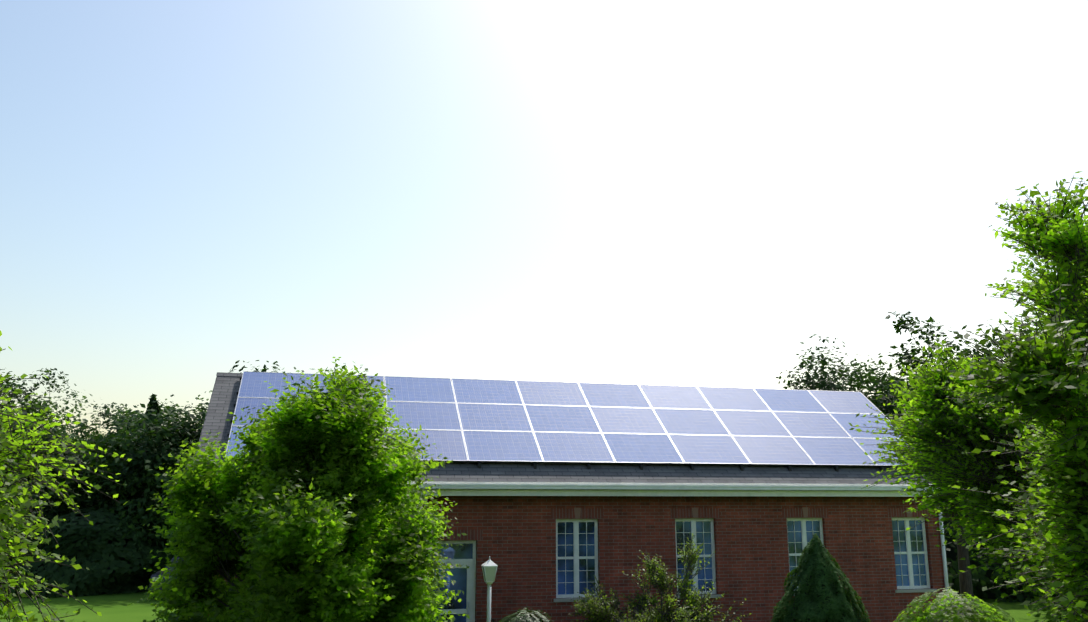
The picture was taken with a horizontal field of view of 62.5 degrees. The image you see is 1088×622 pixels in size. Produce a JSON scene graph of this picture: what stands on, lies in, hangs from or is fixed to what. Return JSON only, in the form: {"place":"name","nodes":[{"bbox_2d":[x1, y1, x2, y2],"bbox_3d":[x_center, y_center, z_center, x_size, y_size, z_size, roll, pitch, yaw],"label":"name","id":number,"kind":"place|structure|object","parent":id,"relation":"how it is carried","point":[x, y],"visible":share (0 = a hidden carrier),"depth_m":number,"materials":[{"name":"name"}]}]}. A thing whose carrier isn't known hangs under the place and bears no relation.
{"place":"outdoors","nodes":[
{"label":"outdoors","id":0,"kind":"place"},
{"bbox_2d":[0,586,1076,621],"bbox_3d":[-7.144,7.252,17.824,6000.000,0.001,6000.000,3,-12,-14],"label":"ground","id":1,"kind":"structure","parent":0,"point":[113,607],"depth_m":29.14,"materials":[{"name":"green plant"}]},
{"bbox_2d":[3,487,77,571],"bbox_3d":[-22.815,10.397,43.018,12.369,4.750,12.844,3,-12,-14],"label":"tree","id":2,"kind":"object","parent":1,"relation":"on","point":[24,538],"depth_m":38.85,"materials":[{"name":"green plant"}]},
{"bbox_2d":[0,368,113,479],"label":"tree","id":3,"kind":"object","parent":1,"relation":"on","point":[8,384],"depth_m":51.62,"materials":[{"name":"green plant"}]},
{"bbox_2d":[0,411,122,559],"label":"tree","id":4,"kind":"object","parent":1,"relation":"on","point":[63,506],"depth_m":38.19,"materials":[{"name":"green plant"}]},
{"bbox_2d":[0,330,131,621],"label":"tree","id":5,"kind":"object","parent":1,"relation":"on","point":[26,502],"depth_m":6.85,"materials":[{"name":"green plant"}]},
{"bbox_2d":[3,506,176,597],"bbox_3d":[-18.024,9.579,36.010,7.063,3.413,6.999,3,-12,-14],"label":"bush","id":6,"kind":"object","parent":1,"relation":"on","point":[89,582],"depth_m":33.93,"materials":[{"name":"green plant"}]},
{"bbox_2d":[57,399,200,471],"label":"tree","id":7,"kind":"object","parent":1,"relation":"on","point":[106,414],"depth_m":47.33,"materials":[{"name":"green plant"}]},
{"bbox_2d":[68,394,207,565],"bbox_3d":[-15.950,7.783,38.688,8.962,7.909,10.053,3,-12,-14],"label":"tree","id":8,"kind":"object","parent":1,"relation":"on","point":[148,457],"depth_m":36.55,"materials":[{"name":"green plant"}]},
{"bbox_2d":[135,393,161,438],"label":"conifer","id":9,"kind":"object","parent":1,"relation":"on","point":[154,405],"visible":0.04,"depth_m":47.37,"materials":[{"name":"green plant"}]},
{"bbox_2d":[149,555,183,598],"bbox_3d":[-13.099,9.887,33.627,1.900,1.468,4.460,1,-12,-4],"label":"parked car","id":10,"kind":"object","parent":1,"relation":"on","point":[157,574],"visible":0.04,"depth_m":31.68,"materials":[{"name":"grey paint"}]},
{"bbox_2d":[185,390,211,429],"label":"tree","id":11,"kind":"object","parent":1,"relation":"on","point":[200,409],"depth_m":51.23,"materials":[{"name":"green plant"}]},
{"bbox_2d":[204,360,303,417],"bbox_3d":[-11.206,7.349,40.564,8.435,9.544,10.541,3,-12,-14],"label":"tree","id":12,"kind":"object","parent":1,"relation":"on","point":[256,370],"depth_m":38.84,"materials":[{"name":"green plant"}]},
{"bbox_2d":[128,357,469,621],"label":"tree","id":13,"kind":"object","parent":1,"relation":"on","point":[383,563],"depth_m":14.61,"materials":[{"name":"green plant"}]},
{"bbox_2d":[481,556,497,621],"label":"lamp post","id":14,"kind":"object","parent":1,"relation":"on","point":[489,568],"visible":1,"depth_m":17.02,"materials":[{"name":"white metal"}]},
{"bbox_2d":[499,607,551,621],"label":"box shrub","id":15,"kind":"object","parent":1,"relation":"on","point":[513,618],"depth_m":16.74,"materials":[{"name":"green plant"}]},
{"bbox_2d":[208,496,945,621],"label":"building walls","id":16,"kind":"structure","parent":1,"relation":"on","point":[517,543],"depth_m":20.86,"materials":[{"name":"brick"}]},
{"bbox_2d":[193,372,931,485],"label":"roof","id":17,"kind":"structure","parent":16,"relation":"on","point":[224,397],"depth_m":20.85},
{"bbox_2d":[225,371,904,471],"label":"solar panels","id":18,"kind":"object","parent":17,"relation":"on","point":[478,421],"visible":0.79,"depth_m":22.57,"materials":[{"name":"blue glass"}]},
{"bbox_2d":[220,484,948,603],"bbox_3d":[0.674,5.194,23.605,18.060,6.400,7.494,3,-12,-14],"label":"rain gutter","id":19,"kind":"object","parent":16,"relation":"attached to","point":[620,490],"visible":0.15,"depth_m":20.56,"materials":[{"name":"white paint"}]},
{"bbox_2d":[424,517,936,621],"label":"windows and door","id":20,"kind":"structure","parent":16,"relation":"attached to","point":[576,555],"depth_m":20.73,"materials":[{"name":"white paint"}]},
{"bbox_2d":[437,507,930,540],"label":"lintels","id":21,"kind":"object","parent":16,"relation":"attached to","point":[589,513],"visible":0.65,"depth_m":21.04,"materials":[{"name":"brick"}]},
{"bbox_2d":[562,533,750,621],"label":"wispy shrub","id":22,"kind":"object","parent":1,"relation":"on","point":[654,572],"depth_m":17.64,"materials":[{"name":"green plant"}]},
{"bbox_2d":[770,532,870,621],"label":"cone shrub","id":23,"kind":"object","parent":1,"relation":"on","point":[843,596],"depth_m":17.53,"materials":[{"name":"green plant"}]},
{"bbox_2d":[776,334,911,421],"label":"tree","id":24,"kind":"object","parent":1,"relation":"on","point":[821,383],"depth_m":46.33,"materials":[{"name":"green plant"}]},
{"bbox_2d":[838,366,909,417],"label":"tree","id":25,"kind":"object","parent":1,"relation":"on","point":[876,386],"depth_m":54.15,"materials":[{"name":"green plant"}]},
{"bbox_2d":[854,311,1019,610],"bbox_3d":[13.171,4.565,28.213,6.423,9.810,6.251,3,-12,-14],"label":"tall tree","id":26,"kind":"object","parent":1,"relation":"on","point":[902,323],"depth_m":28.91,"materials":[{"name":"green plant"}]},
{"bbox_2d":[893,586,1017,621],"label":"bush","id":27,"kind":"object","parent":1,"relation":"on","point":[942,602],"depth_m":12.02,"materials":[{"name":"green plant"}]},
{"bbox_2d":[849,171,1087,621],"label":"tree","id":28,"kind":"object","parent":1,"relation":"on","point":[1027,375],"depth_m":9.11,"materials":[{"name":"green plant"}]},
{"bbox_2d":[943,520,1056,603],"bbox_3d":[16.292,8.752,36.205,11.435,5.084,11.174,3,-12,-14],"label":"bush","id":29,"kind":"object","parent":1,"relation":"on","point":[983,582],"depth_m":31.34,"materials":[{"name":"green plant"}]},
{"bbox_2d":[0,0,1087,439],"label":"sky","id":30,"kind":"structure","parent":0,"point":[643,192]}
]}

